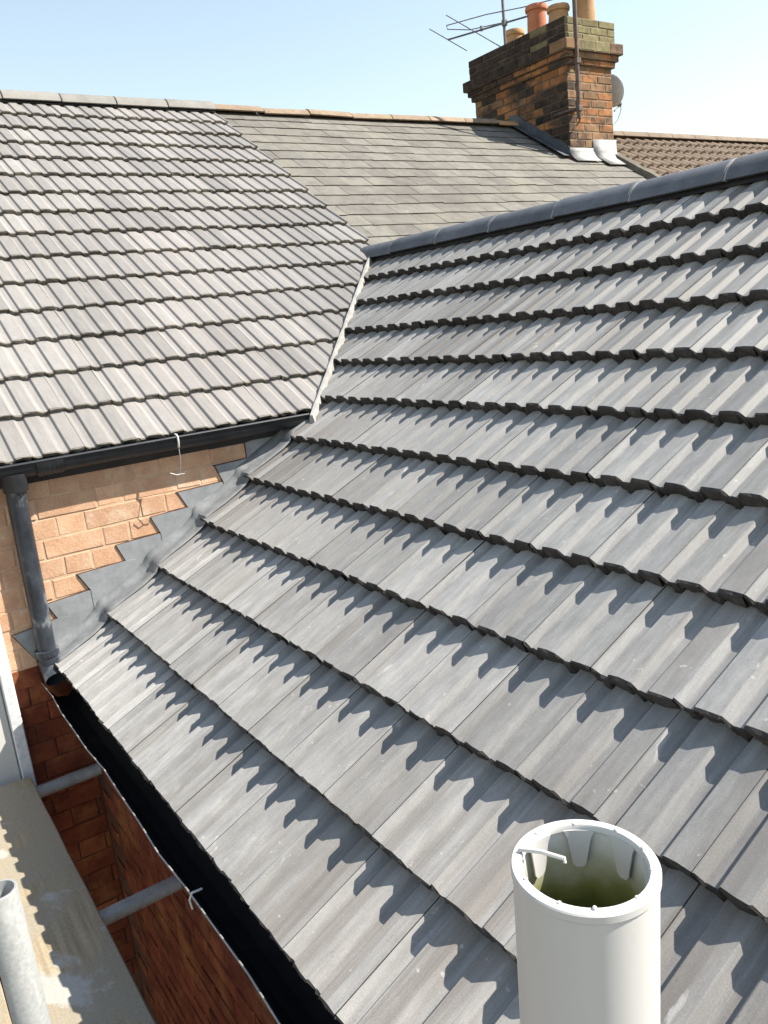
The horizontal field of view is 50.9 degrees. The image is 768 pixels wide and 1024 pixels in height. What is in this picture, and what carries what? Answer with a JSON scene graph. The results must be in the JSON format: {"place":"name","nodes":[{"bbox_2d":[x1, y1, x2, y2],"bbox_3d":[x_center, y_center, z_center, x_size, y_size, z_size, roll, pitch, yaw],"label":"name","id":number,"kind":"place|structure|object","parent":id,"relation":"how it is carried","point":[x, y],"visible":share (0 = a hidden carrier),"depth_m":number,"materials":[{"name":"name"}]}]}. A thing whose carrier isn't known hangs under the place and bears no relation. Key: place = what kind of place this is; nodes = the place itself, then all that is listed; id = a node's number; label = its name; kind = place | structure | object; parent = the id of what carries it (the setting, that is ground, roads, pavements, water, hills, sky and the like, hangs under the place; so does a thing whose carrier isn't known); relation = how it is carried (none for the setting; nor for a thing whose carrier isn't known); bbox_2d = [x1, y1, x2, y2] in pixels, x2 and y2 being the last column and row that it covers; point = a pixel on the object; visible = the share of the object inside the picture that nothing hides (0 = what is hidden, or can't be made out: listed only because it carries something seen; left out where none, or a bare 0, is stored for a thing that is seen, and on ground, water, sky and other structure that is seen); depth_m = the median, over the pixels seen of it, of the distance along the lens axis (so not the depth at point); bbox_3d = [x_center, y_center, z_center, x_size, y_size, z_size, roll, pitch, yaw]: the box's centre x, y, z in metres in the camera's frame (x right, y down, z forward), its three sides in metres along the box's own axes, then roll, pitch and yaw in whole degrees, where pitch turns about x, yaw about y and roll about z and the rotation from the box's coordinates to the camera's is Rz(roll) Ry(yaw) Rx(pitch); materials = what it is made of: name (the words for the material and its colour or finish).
{"place":"outdoors","nodes":[
{"label":"outdoors","id":0,"kind":"place"},
{"bbox_2d":[0,89,371,1023],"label":"house","id":1,"kind":"structure","parent":0,"point":[182,283],"depth_m":3.87,"materials":[{"name":"tile"}]},
{"bbox_2d":[0,626,36,786],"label":"window","id":2,"kind":"structure","parent":1,"relation":"in","point":[15,758],"depth_m":3.16,"materials":[{"name":"plastic"}]},
{"bbox_2d":[0,0,767,137],"label":"sky","id":3,"kind":"structure","parent":0,"point":[694,67],"materials":[{"name":"blue"}]},
{"bbox_2d":[12,150,767,1023],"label":"wing","id":4,"kind":"structure","parent":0,"point":[414,632],"depth_m":2.15,"materials":[{"name":"grey tile"}]},
{"bbox_2d":[36,763,101,797],"bbox_3d":[-1.775,1.210,2.880,1.521,0.048,0.048,-15,16,-33],"label":"scaffold transom","id":5,"kind":"object","parent":4,"relation":"attached to","point":[68,780],"visible":0.52,"depth_m":3.21,"materials":[{"name":"grey metal"}]},
{"bbox_2d":[0,875,181,977],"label":"scaffold transom","id":6,"kind":"object","parent":4,"relation":"attached to","point":[123,908],"visible":0.29,"depth_m":2.47,"materials":[{"name":"grey metal"}]},
{"bbox_2d":[0,983,11,1023],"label":"scaffold board","id":7,"kind":"object","parent":6,"relation":"on","point":[4,1016],"visible":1,"depth_m":2.04,"materials":[{"name":"beige wood"}]},
{"bbox_2d":[0,777,155,1023],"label":"scaffold board","id":8,"kind":"object","parent":6,"relation":"on","point":[86,977],"visible":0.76,"depth_m":2.32,"materials":[{"name":"grey wood"}]},
{"bbox_2d":[511,819,661,1023],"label":"vent pipe","id":9,"kind":"object","parent":4,"relation":"attached to","point":[587,907],"visible":1,"depth_m":0.58,"materials":[{"name":"white plastic"}]},
{"bbox_2d":[613,131,767,175],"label":"house","id":10,"kind":"structure","parent":0,"point":[662,154],"depth_m":9.60,"materials":[{"name":"tile"}]},
{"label":"ground","id":11,"kind":"structure","parent":0,"visible":0},
{"bbox_2d":[0,879,51,1023],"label":"scaffold standard","id":12,"kind":"object","parent":11,"relation":"on","point":[23,987],"visible":1,"depth_m":1.16,"materials":[{"name":"grey metal"}]},
{"bbox_2d":[214,0,660,244],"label":"neighbour house","id":13,"kind":"structure","parent":11,"relation":"on","point":[515,144],"depth_m":7.47,"materials":[{"name":"tile"}]},
{"bbox_2d":[429,0,550,50],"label":"tv aerial","id":14,"kind":"object","parent":13,"relation":"attached to","point":[504,22],"visible":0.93,"depth_m":8.67,"materials":[{"name":"metal"}]},
{"bbox_2d":[552,0,582,125],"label":"aerial pole","id":15,"kind":"object","parent":13,"relation":"attached to","point":[576,62],"visible":1,"depth_m":7.83,"materials":[{"name":"grey metal"}]},
{"bbox_2d":[611,74,623,124],"bbox_3d":[2.384,-4.351,8.655,0.515,0.626,0.298,-15,16,-32],"label":"satellite dish","id":16,"kind":"object","parent":13,"relation":"attached to","point":[617,89],"visible":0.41,"depth_m":8.60,"materials":[{"name":"metal"}]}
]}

